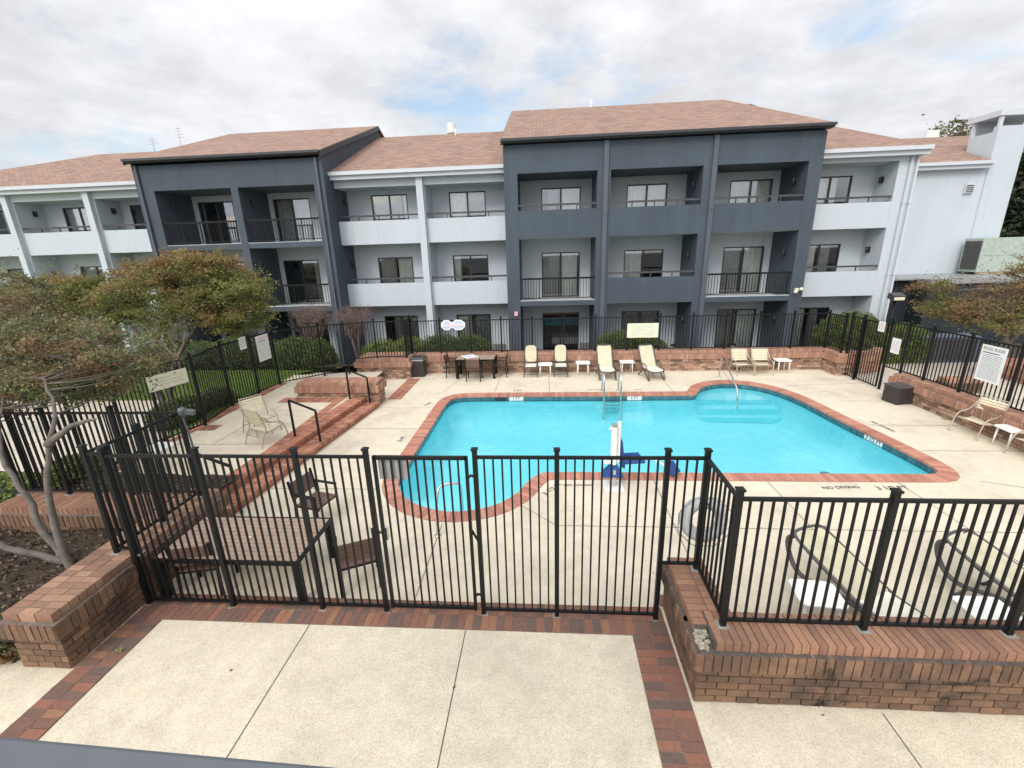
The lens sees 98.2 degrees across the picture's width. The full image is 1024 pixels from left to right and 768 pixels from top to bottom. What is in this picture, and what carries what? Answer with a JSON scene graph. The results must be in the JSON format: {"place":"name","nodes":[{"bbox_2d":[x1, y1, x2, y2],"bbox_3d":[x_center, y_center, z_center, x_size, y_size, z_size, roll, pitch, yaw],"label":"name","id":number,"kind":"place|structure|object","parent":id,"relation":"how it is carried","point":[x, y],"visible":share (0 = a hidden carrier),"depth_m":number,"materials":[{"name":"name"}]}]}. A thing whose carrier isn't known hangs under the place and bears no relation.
{"place":"outdoors","nodes":[
{"label":"outdoors","id":0,"kind":"place"},
{"bbox_2d":[0,400,169,471],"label":"garden path","id":1,"kind":"structure","parent":0,"point":[61,423],"depth_m":11.43,"materials":[{"name":"concrete"}]},
{"bbox_2d":[0,471,239,642],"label":"front bed","id":2,"kind":"object","parent":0,"point":[25,572],"visible":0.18,"depth_m":6.48,"materials":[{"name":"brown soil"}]},
{"bbox_2d":[0,609,20,664],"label":"shrub","id":3,"kind":"object","parent":2,"relation":"on","point":[9,652],"visible":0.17,"depth_m":5.07,"materials":[{"name":"green plant"}]},
{"bbox_2d":[0,453,102,502],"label":"shrub","id":4,"kind":"object","parent":2,"relation":"on","point":[8,490],"visible":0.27,"depth_m":8.23,"materials":[{"name":"green plant"}]},
{"bbox_2d":[0,248,188,568],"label":"yaupon tree","id":5,"kind":"object","parent":2,"relation":"on","point":[94,366],"visible":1,"depth_m":6.73,"materials":[{"name":"green plant"}]},
{"bbox_2d":[0,737,332,767],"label":"balcony ledge","id":6,"kind":"object","parent":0,"point":[20,753],"depth_m":0.75,"materials":[{"name":"grey paint"}]},
{"bbox_2d":[0,359,341,471],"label":"lawn","id":7,"kind":"structure","parent":0,"point":[190,424],"depth_m":14.57,"materials":[{"name":"green plant"}]},
{"bbox_2d":[0,258,155,400],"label":"autumn tree","id":8,"kind":"object","parent":7,"relation":"on","point":[73,291],"visible":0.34,"depth_m":12.62,"materials":[{"name":"green plant"}]},
{"bbox_2d":[118,302,211,399],"bbox_3d":[-8.528,-0.508,11.446,1.696,3.097,1.658,6,18,24],"label":"dead tree","id":9,"kind":"object","parent":7,"relation":"on","point":[171,352],"visible":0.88,"depth_m":11.22,"materials":[{"name":"brown wood"}]},
{"bbox_2d":[66,244,284,402],"bbox_3d":[-8.834,-1.500,12.353,5.983,4.540,3.554,0,17,4],"label":"autumn tree","id":10,"kind":"object","parent":7,"relation":"on","point":[220,302],"visible":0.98,"depth_m":11.38,"materials":[{"name":"green plant"}]},
{"bbox_2d":[144,337,220,370],"bbox_3d":[-14.072,-1.236,19.298,3.924,1.706,1.634,0,17,4],"label":"hedge","id":11,"kind":"object","parent":7,"relation":"on","point":[193,348],"visible":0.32,"depth_m":18.83,"materials":[{"name":"green plant"}]},
{"bbox_2d":[144,386,234,431],"bbox_3d":[-8.748,0.559,12.156,1.028,0.784,2.912,0,17,4],"label":"shrub","id":12,"kind":"object","parent":7,"relation":"on","point":[181,404],"visible":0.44,"depth_m":11.67,"materials":[{"name":"green plant"}]},
{"bbox_2d":[208,336,280,369],"bbox_3d":[-11.336,-1.271,19.201,3.935,1.667,1.614,0,17,4],"label":"hedge","id":13,"kind":"object","parent":7,"relation":"on","point":[230,340],"visible":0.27,"depth_m":18.71,"materials":[{"name":"green plant"}]},
{"bbox_2d":[272,335,339,374],"bbox_3d":[-8.416,-1.161,18.065,2.674,1.740,1.598,0,17,4],"label":"hedge","id":14,"kind":"object","parent":7,"relation":"on","point":[329,353],"visible":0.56,"depth_m":17.63,"materials":[{"name":"green plant"}]},
{"bbox_2d":[287,303,336,338],"bbox_3d":[-8.189,-1.958,18.194,1.919,2.728,2.048,0,17,4],"label":"bare tree","id":15,"kind":"object","parent":7,"relation":"on","point":[312,315],"visible":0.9,"depth_m":17.92,"materials":[{"name":"brown plant"}]},
{"bbox_2d":[102,371,382,474],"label":"terrace","id":16,"kind":"structure","parent":0,"point":[228,436],"depth_m":11.01,"materials":[{"name":"concrete"}]},
{"bbox_2d":[6,315,412,488],"bbox_3d":[-7.245,-0.341,12.732,2.987,1.926,10.694,7,19,27],"label":"fence","id":17,"kind":"object","parent":16,"relation":"on","point":[255,373],"visible":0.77,"depth_m":12.18,"materials":[{"name":"black metal"}]},
{"bbox_2d":[146,368,188,392],"bbox_3d":[-8.081,-0.097,10.428,0.014,0.360,0.920,4,18,18],"label":"faded sign","id":18,"kind":"object","parent":17,"relation":"attached to","point":[178,377],"visible":0.96,"depth_m":10.42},
{"bbox_2d":[255,333,271,361],"bbox_3d":[-7.857,-1.150,14.031,0.016,0.800,0.620,0,17,4],"label":"rules sign","id":19,"kind":"object","parent":17,"relation":"attached to","point":[263,347],"visible":1,"depth_m":14.02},
{"bbox_2d":[103,383,345,489],"bbox_3d":[-6.674,1.078,11.343,3.070,0.044,7.700,0,17,4],"label":"brick border","id":20,"kind":"object","parent":16,"relation":"on","point":[298,429],"visible":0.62,"depth_m":11.66,"materials":[{"name":"red brick"}]},
{"bbox_2d":[238,393,281,436],"bbox_3d":[-6.184,0.750,10.854,0.715,0.868,0.607,9,20,33],"label":"strap chair","id":21,"kind":"object","parent":16,"relation":"on","point":[261,399],"visible":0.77,"depth_m":10.94,"materials":[{"name":"beige plastic"}]},
{"bbox_2d":[241,408,289,448],"bbox_3d":[-5.733,0.914,10.265,0.607,0.868,0.715,6,19,25],"label":"strap chair","id":22,"kind":"object","parent":16,"relation":"on","point":[262,427],"visible":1,"depth_m":10.11,"materials":[{"name":"beige plastic"}]},
{"bbox_2d":[311,361,355,366],"bbox_3d":[1.999,-1.028,18.690,19.600,0.690,4.050,0,17,4],"label":"planting bed","id":23,"kind":"object","parent":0,"point":[340,365],"visible":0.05,"depth_m":17.55,"materials":[{"name":"plant"}]},
{"bbox_2d":[330,303,375,357],"bbox_3d":[-6.352,-1.945,18.048,1.876,2.679,1.899,-10,19,-26],"label":"bare tree","id":24,"kind":"object","parent":23,"relation":"on","point":[346,319],"visible":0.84,"depth_m":17.71,"materials":[{"name":"brown plant"}]},
{"bbox_2d":[358,336,423,357],"bbox_3d":[-4.766,-1.221,18.104,3.139,1.613,1.417,0,17,4],"label":"hedge","id":25,"kind":"object","parent":23,"relation":"on","point":[395,349],"visible":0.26,"depth_m":17.79,"materials":[{"name":"green plant"}]},
{"bbox_2d":[419,332,492,350],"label":"hedge","id":26,"kind":"object","parent":23,"relation":"on","point":[482,343],"visible":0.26,"depth_m":17.54,"materials":[{"name":"green plant"}]},
{"bbox_2d":[596,328,668,347],"bbox_3d":[4.742,-1.376,17.454,3.159,1.731,1.624,0,17,4],"label":"hedge","id":27,"kind":"object","parent":23,"relation":"on","point":[621,343],"visible":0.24,"depth_m":17.11,"materials":[{"name":"green plant"}]},
{"bbox_2d":[334,367,356,371],"bbox_3d":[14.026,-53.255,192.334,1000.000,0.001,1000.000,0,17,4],"label":"ground","id":28,"kind":"structure","parent":0,"point":[351,369],"depth_m":20.23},
{"bbox_2d":[0,100,1023,368],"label":"hotel building","id":29,"kind":"structure","parent":28,"relation":"on","point":[706,208],"depth_m":19.52,"materials":[{"name":"grey paint"}]},
{"bbox_2d":[62,207,90,231],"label":"window","id":30,"kind":"structure","parent":29,"relation":"in","point":[81,214],"depth_m":21.48,"materials":[{"name":"white glass"}]},
{"bbox_2d":[198,201,235,243],"bbox_3d":[-13.797,-7.556,21.061,1.730,2.010,0.235,0,17,4],"label":"window","id":31,"kind":"structure","parent":29,"relation":"in","point":[199,203],"depth_m":20.94,"materials":[{"name":"black glass"}]},
{"bbox_2d":[273,198,314,241],"bbox_3d":[-10.133,-7.586,20.786,1.740,2.010,0.235,0,17,4],"label":"window","id":32,"kind":"structure","parent":29,"relation":"in","point":[298,207],"depth_m":20.76,"materials":[{"name":"grey glass"}]},
{"bbox_2d":[283,260,323,302],"bbox_3d":[-10.052,-4.984,21.571,1.740,2.010,0.235,0,17,4],"label":"window","id":33,"kind":"structure","parent":29,"relation":"in","point":[316,264],"depth_m":21.50,"materials":[{"name":"black glass"}]},
{"bbox_2d":[371,194,408,220],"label":"window","id":34,"kind":"structure","parent":29,"relation":"in","point":[384,204],"depth_m":20.34,"materials":[{"name":"white glass"}]},
{"bbox_2d":[378,257,414,282],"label":"window","id":35,"kind":"structure","parent":29,"relation":"in","point":[389,269],"depth_m":21.14,"materials":[{"name":"grey glass"}]},
{"bbox_2d":[384,315,419,343],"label":"window","id":36,"kind":"structure","parent":29,"relation":"in","point":[397,318],"depth_m":21.91,"materials":[{"name":"black glass"}]},
{"bbox_2d":[448,191,485,217],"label":"window","id":37,"kind":"structure","parent":29,"relation":"in","point":[477,199],"depth_m":20.07,"materials":[{"name":"white glass"}]},
{"bbox_2d":[453,254,488,280],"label":"window","id":38,"kind":"structure","parent":29,"relation":"in","point":[457,266],"depth_m":20.84,"materials":[{"name":"black glass"}]},
{"bbox_2d":[457,314,491,348],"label":"window","id":39,"kind":"structure","parent":29,"relation":"in","point":[485,327],"depth_m":21.66,"materials":[{"name":"grey glass"}]},
{"bbox_2d":[542,312,578,348],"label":"window","id":40,"kind":"structure","parent":29,"relation":"in","point":[555,337],"depth_m":22.25,"materials":[{"name":"black glass"}]},
{"bbox_2d":[542,252,579,296],"bbox_3d":[2.263,-5.086,20.645,1.740,2.010,0.235,0,17,4],"label":"window","id":41,"kind":"structure","parent":29,"relation":"in","point":[554,264],"depth_m":20.67,"materials":[{"name":"grey glass"}]},
{"bbox_2d":[541,187,580,209],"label":"window","id":42,"kind":"structure","parent":29,"relation":"in","point":[567,194],"depth_m":19.72,"materials":[{"name":"white glass"}]},
{"bbox_2d":[621,311,659,342],"bbox_3d":[6.054,-2.494,21.158,1.740,2.010,0.235,0,17,4],"label":"window","id":43,"kind":"structure","parent":29,"relation":"in","point":[624,313],"depth_m":21.02,"materials":[{"name":"black glass"}]},
{"bbox_2d":[623,249,663,277],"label":"window","id":44,"kind":"structure","parent":29,"relation":"in","point":[632,258],"depth_m":20.29,"materials":[{"name":"grey glass"}]},
{"bbox_2d":[626,183,667,206],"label":"window","id":45,"kind":"structure","parent":29,"relation":"in","point":[637,191],"depth_m":19.45,"materials":[{"name":"white glass"}]},
{"bbox_2d":[714,309,756,346],"bbox_3d":[10.396,-2.530,20.831,1.750,2.010,0.235,0,17,4],"label":"window","id":46,"kind":"structure","parent":29,"relation":"in","point":[719,311],"depth_m":20.83,"materials":[{"name":"grey glass"}]},
{"bbox_2d":[720,246,764,292],"bbox_3d":[10.315,-5.152,20.040,1.750,2.010,0.235,0,17,4],"label":"window","id":47,"kind":"structure","parent":29,"relation":"in","point":[751,256],"depth_m":20.04,"materials":[{"name":"grey glass"}]},
{"bbox_2d":[729,179,772,202],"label":"window","id":48,"kind":"structure","parent":29,"relation":"in","point":[758,187],"depth_m":19.12,"materials":[{"name":"white glass"}]},
{"bbox_2d":[794,307,829,345],"bbox_3d":[13.607,-2.557,20.590,1.690,2.010,0.235,0,17,4],"label":"window","id":49,"kind":"structure","parent":29,"relation":"in","point":[812,309],"depth_m":20.56,"materials":[{"name":"black glass"}]},
{"bbox_2d":[806,244,840,271],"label":"window","id":50,"kind":"structure","parent":29,"relation":"in","point":[823,249],"depth_m":19.68,"materials":[{"name":"grey glass"}]},
{"bbox_2d":[816,176,852,203],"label":"window","id":51,"kind":"structure","parent":29,"relation":"in","point":[827,186],"depth_m":18.88,"materials":[{"name":"white glass"}]},
{"bbox_2d":[922,114,971,136],"bbox_3d":[34.901,-14.658,36.988,4.516,14.653,3.819,0,17,4],"label":"distant tree","id":52,"kind":"object","parent":28,"relation":"on","point":[958,129],"visible":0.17,"depth_m":34.84,"materials":[{"name":"green plant"}]},
{"bbox_2d":[885,273,1023,343],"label":"annex building","id":53,"kind":"structure","parent":28,"relation":"on","point":[901,313],"depth_m":20.12,"materials":[{"name":"grey metal"}]},
{"bbox_2d":[957,237,1023,273],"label":"rooftop unit","id":54,"kind":"object","parent":53,"relation":"on","point":[976,253],"visible":0.98,"depth_m":20.88,"materials":[{"name":"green metal"}]},
{"bbox_2d":[999,153,1023,237],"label":"evergreen tree","id":55,"kind":"object","parent":28,"relation":"on","point":[1013,224],"visible":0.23,"depth_m":34.40,"materials":[{"name":"green plant"}]},
{"bbox_2d":[0,593,730,767],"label":"brick paving","id":56,"kind":"structure","parent":0,"point":[679,740],"depth_m":5.38,"materials":[{"name":"brown brick"}]},
{"bbox_2d":[94,446,389,613],"bbox_3d":[-3.271,1.831,5.510,3.373,2.306,0.113,0,17,4],"label":"fence","id":57,"kind":"object","parent":56,"relation":"on","point":[195,456],"visible":1,"depth_m":5.49,"materials":[{"name":"black metal"}]},
{"bbox_2d":[0,615,1023,767],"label":"walkway","id":58,"kind":"structure","parent":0,"point":[333,696],"depth_m":4.45,"materials":[{"name":"concrete"}]},
{"bbox_2d":[661,557,1023,714],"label":"brick wall","id":59,"kind":"structure","parent":58,"relation":"on","point":[980,671],"depth_m":4.25,"materials":[{"name":"brown brick"}]},
{"bbox_2d":[471,447,1023,638],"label":"fence","id":60,"kind":"object","parent":59,"relation":"on","point":[1009,627],"visible":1,"depth_m":4.28,"materials":[{"name":"black metal"}]},
{"bbox_2d":[371,455,479,610],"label":"pool gate","id":61,"kind":"structure","parent":60,"relation":"attached to","point":[392,467],"depth_m":5.29,"materials":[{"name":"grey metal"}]},
{"bbox_2d":[677,496,730,584],"bbox_3d":[2.263,2.047,5.325,0.616,1.573,0.211,0,17,4],"label":"life ring","id":62,"kind":"object","parent":60,"relation":"hanging from","point":[686,517],"visible":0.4,"depth_m":5.14,"materials":[{"name":"white plastic"}]},
{"bbox_2d":[133,369,1023,632],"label":"pool deck","id":63,"kind":"structure","parent":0,"point":[983,467],"depth_m":7.51,"materials":[{"name":"concrete"}]},
{"bbox_2d":[0,491,179,531],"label":"brick wall","id":64,"kind":"structure","parent":63,"relation":"on","point":[78,511],"depth_m":7.00,"materials":[{"name":"brown brick"}]},
{"bbox_2d":[1,405,201,555],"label":"fence","id":65,"kind":"object","parent":64,"relation":"on","point":[120,443],"visible":0.82,"depth_m":6.83,"materials":[{"name":"black metal"}]},
{"bbox_2d":[0,488,229,668],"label":"brick wall","id":66,"kind":"structure","parent":63,"relation":"on","point":[73,616],"depth_m":5.26,"materials":[{"name":"brown brick"}]},
{"bbox_2d":[163,542,238,597],"bbox_3d":[-4.248,2.433,6.117,0.545,0.864,0.526,-4,17,-7],"label":"dining chair","id":67,"kind":"object","parent":63,"relation":"on","point":[195,554],"visible":0.4,"depth_m":5.87,"materials":[{"name":"brown wood"}]},
{"bbox_2d":[152,516,333,600],"bbox_3d":[-3.716,2.457,6.330,2.000,0.660,1.000,0,17,4],"label":"dining table","id":68,"kind":"object","parent":63,"relation":"on","point":[267,541],"visible":0.56,"depth_m":6.13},
{"bbox_2d":[222,397,378,515],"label":"brick steps","id":69,"kind":"structure","parent":63,"relation":"on","point":[339,420],"depth_m":10.52,"materials":[{"name":"red brick"}]},
{"bbox_2d":[287,399,321,441],"bbox_3d":[-4.889,0.940,10.490,0.624,1.231,0.045,-2,17,1],"label":"step handrail","id":70,"kind":"object","parent":69,"relation":"on","point":[292,420],"visible":0.88,"depth_m":10.42,"materials":[{"name":"black metal"}]},
{"bbox_2d":[286,468,340,516],"bbox_3d":[-3.368,1.966,7.575,0.526,0.864,0.545,4,18,18],"label":"dining chair","id":71,"kind":"object","parent":63,"relation":"on","point":[312,481],"visible":0.62,"depth_m":7.58,"materials":[{"name":"brown"}]},
{"bbox_2d":[294,377,386,405],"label":"brick wall","id":72,"kind":"structure","parent":63,"relation":"on","point":[323,387],"depth_m":13.36,"materials":[{"name":"red brick"}]},
{"bbox_2d":[332,528,380,597],"bbox_3d":[-2.138,2.369,6.114,0.545,0.864,0.526,-8,18,-21],"label":"dining chair","id":73,"kind":"object","parent":63,"relation":"on","point":[365,545],"visible":0.73,"depth_m":5.89,"materials":[{"name":"brown wood"}]},
{"bbox_2d":[388,378,419,398],"bbox_3d":[-3.601,0.055,15.445,0.500,0.044,3.010,0,17,4],"label":"brick border","id":74,"kind":"object","parent":63,"relation":"on","point":[404,388],"visible":0.88,"depth_m":15.06,"materials":[{"name":"red brick"}]},
{"bbox_2d":[410,355,426,376],"bbox_3d":[-3.456,-0.668,16.519,0.480,0.738,0.460,0,17,4],"label":"litter bin","id":75,"kind":"object","parent":63,"relation":"on","point":[419,368],"visible":1,"depth_m":16.34,"materials":[{"name":"grey plastic"}]},
{"bbox_2d":[455,354,496,378],"bbox_3d":[-1.292,-0.641,16.223,1.420,0.730,0.800,0,17,4],"label":"dining table","id":76,"kind":"object","parent":63,"relation":"on","point":[485,357],"visible":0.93,"depth_m":15.91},
{"bbox_2d":[523,345,537,377],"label":"patio chair","id":77,"kind":"object","parent":63,"relation":"on","point":[530,353],"visible":1,"depth_m":16.27,"materials":[{"name":"beige fabric"}]},
{"bbox_2d":[553,344,567,376],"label":"patio chair","id":78,"kind":"object","parent":63,"relation":"on","point":[560,352],"visible":1,"depth_m":16.19,"materials":[{"name":"beige fabric"}]},
{"bbox_2d":[354,346,854,378],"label":"brick wall","id":79,"kind":"structure","parent":63,"relation":"on","point":[831,361],"depth_m":16.14,"materials":[{"name":"brown brick"}]},
{"bbox_2d":[410,310,849,353],"bbox_3d":[3.635,-1.742,15.685,15.035,1.356,0.937,0,17,4],"label":"fence","id":80,"kind":"object","parent":79,"relation":"on","point":[824,345],"visible":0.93,"depth_m":15.91,"materials":[{"name":"black metal"}]},
{"bbox_2d":[627,323,658,337],"bbox_3d":[4.692,-1.921,15.921,1.100,0.520,0.014,0,17,4],"label":"faded sign","id":81,"kind":"object","parent":80,"relation":"attached to","point":[641,330],"visible":1,"depth_m":15.91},
{"bbox_2d":[596,344,616,380],"bbox_3d":[3.306,-0.764,15.606,0.612,1.089,1.157,-1,17,2],"label":"sun lounger","id":82,"kind":"object","parent":63,"relation":"on","point":[604,357],"visible":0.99,"depth_m":15.82,"materials":[{"name":"beige fabric"}]},
{"bbox_2d":[603,421,679,491],"bbox_3d":[2.447,1.246,8.602,1.735,1.300,0.685,-8,18,-18],"label":"pool lift","id":83,"kind":"object","parent":63,"relation":"on","point":[617,449],"visible":0.66,"depth_m":8.37,"materials":[{"name":"white plastic"}]},
{"bbox_2d":[637,344,664,380],"bbox_3d":[4.832,-0.753,15.412,0.612,1.089,1.157,-4,17,-8],"label":"sun lounger","id":84,"kind":"object","parent":63,"relation":"on","point":[648,361],"visible":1,"depth_m":15.62,"materials":[{"name":"beige fabric"}]},
{"bbox_2d":[382,380,959,521],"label":"swimming pool","id":85,"kind":"structure","parent":63,"relation":"in","point":[764,432],"depth_m":12.28,"materials":[{"name":"liquid"}]},
{"bbox_2d":[600,372,621,420],"bbox_3d":[3.113,0.397,13.939,0.610,1.603,0.649,0,17,4],"label":"pool ladder","id":86,"kind":"object","parent":85,"relation":"attached to","point":[603,379],"visible":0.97,"depth_m":13.70,"materials":[{"name":"silver metal"}]},
{"bbox_2d":[727,347,753,375],"bbox_3d":[8.042,-0.788,15.526,0.607,0.868,0.715,-2,17,0],"label":"strap chair","id":87,"kind":"object","parent":63,"relation":"on","point":[740,352],"visible":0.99,"depth_m":15.68,"materials":[{"name":"beige plastic"}]},
{"bbox_2d":[747,347,773,375],"bbox_3d":[8.697,-0.788,15.457,0.607,0.868,0.715,0,17,7],"label":"strap chair","id":88,"kind":"object","parent":63,"relation":"on","point":[759,353],"visible":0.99,"depth_m":15.60,"materials":[{"name":"beige plastic"}]},
{"bbox_2d":[787,579,848,615],"bbox_3d":[3.587,2.663,5.264,0.500,0.451,0.440,1,17,10],"label":"side table","id":89,"kind":"object","parent":63,"relation":"on","point":[819,595],"visible":0.64,"depth_m":5.16,"materials":[{"name":"white plastic"}]},
{"bbox_2d":[785,524,928,617],"bbox_3d":[4.229,2.478,5.389,0.608,0.724,1.659,-7,17,-16],"label":"sun lounger","id":90,"kind":"object","parent":63,"relation":"on","point":[838,565],"visible":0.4,"depth_m":5.52,"materials":[{"name":"beige fabric"}]},
{"bbox_2d":[842,312,889,386],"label":"pool gate","id":91,"kind":"structure","parent":63,"relation":"on","point":[860,347],"depth_m":14.09,"materials":[{"name":"black metal"}]},
{"bbox_2d":[881,382,914,404],"bbox_3d":[10.771,0.261,12.372,0.510,0.514,0.510,-3,17,-3],"label":"storage box","id":92,"kind":"object","parent":63,"relation":"on","point":[897,393],"visible":1,"depth_m":12.21,"materials":[{"name":"grey plastic"}]},
{"bbox_2d":[888,373,1023,450],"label":"brick wall","id":93,"kind":"structure","parent":63,"relation":"on","point":[949,403],"depth_m":10.81,"materials":[{"name":"red brick"}]},
{"bbox_2d":[875,318,1023,411],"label":"fence","id":94,"kind":"object","parent":93,"relation":"on","point":[973,337],"visible":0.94,"depth_m":11.30,"materials":[{"name":"black metal"}]},
{"bbox_2d":[974,344,1008,385],"bbox_3d":[11.033,-0.452,10.230,0.016,0.840,0.620,0,17,6],"label":"rules sign","id":95,"kind":"object","parent":94,"relation":"attached to","point":[990,364],"visible":1,"depth_m":10.20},
{"bbox_2d":[934,528,1023,611],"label":"sun lounger","id":96,"kind":"object","parent":63,"relation":"on","point":[981,556],"visible":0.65,"depth_m":5.56,"materials":[{"name":"beige fabric"}]},
{"bbox_2d":[948,394,1010,440],"bbox_3d":[10.714,0.751,10.154,0.715,0.868,0.607,-4,17,-7],"label":"strap chair","id":97,"kind":"object","parent":63,"relation":"on","point":[980,422],"visible":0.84,"depth_m":10.16,"materials":[{"name":"beige plastic"}]},
{"bbox_2d":[951,596,1022,620],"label":"side table","id":98,"kind":"object","parent":63,"relation":"on","point":[976,606],"visible":0.27,"depth_m":4.94,"materials":[{"name":"white plastic"}]},
{"bbox_2d":[991,424,1023,450],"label":"side table","id":99,"kind":"object","parent":63,"relation":"on","point":[1011,430],"visible":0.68,"depth_m":9.49,"materials":[{"name":"white plastic"}]},
{"bbox_2d":[798,335,1022,361],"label":"side bed","id":100,"kind":"object","parent":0,"point":[1009,351],"visible":0.01,"depth_m":19.10,"materials":[{"name":"soil"}]},
{"bbox_2d":[809,310,892,350],"bbox_3d":[12.876,-1.838,16.952,2.608,2.015,2.290,0,17,4],"label":"hedge","id":101,"kind":"object","parent":100,"relation":"on","point":[872,317],"visible":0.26,"depth_m":16.40,"materials":[{"name":"green plant"}]},
{"bbox_2d":[879,322,935,363],"bbox_3d":[14.482,-1.573,16.690,2.562,1.564,1.852,0,17,4],"label":"hedge","id":102,"kind":"object","parent":100,"relation":"on","point":[915,343],"visible":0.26,"depth_m":16.16,"materials":[{"name":"green plant"}]},
{"bbox_2d":[917,333,981,362],"bbox_3d":[15.866,-1.292,16.412,2.000,1.050,0.720,0,17,4],"label":"utility box","id":103,"kind":"object","parent":100,"relation":"on","point":[955,348],"visible":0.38,"depth_m":16.06,"materials":[{"name":"grey metal"}]},
{"bbox_2d":[921,339,978,359],"bbox_3d":[15.830,-1.239,16.064,1.780,0.750,0.020,0,17,4],"label":"door panel","id":104,"kind":"structure","parent":103,"relation":"in","point":[963,349],"depth_m":16.05,"materials":[{"name":"grey plastic"}]},
{"bbox_2d":[895,243,1023,348],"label":"maple tree","id":105,"kind":"object","parent":100,"relation":"on","point":[983,311],"visible":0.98,"depth_m":13.66,"materials":[{"name":"green plant"}]},
{"bbox_2d":[850,362,1023,409],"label":"walk","id":106,"kind":"structure","parent":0,"point":[888,372],"depth_m":14.78,"materials":[{"name":"concrete"}]},
{"bbox_2d":[849,347,881,372],"bbox_3d":[12.228,-0.814,15.383,1.596,0.745,0.754,-7,17,-16],"label":"brick planter","id":107,"kind":"object","parent":106,"relation":"on","point":[868,360],"visible":0.42,"depth_m":15.10,"materials":[{"name":"brown brick"}]},
{"bbox_2d":[935,376,982,392],"bbox_3d":[13.170,0.043,13.090,0.967,0.474,0.458,0,17,4],"label":"brick planter","id":108,"kind":"object","parent":106,"relation":"on","point":[966,384],"visible":0.48,"depth_m":12.88,"materials":[{"name":"red brick"}]},
{"bbox_2d":[976,358,1023,383],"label":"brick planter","id":109,"kind":"object","parent":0,"point":[1009,370],"visible":0.3,"depth_m":14.03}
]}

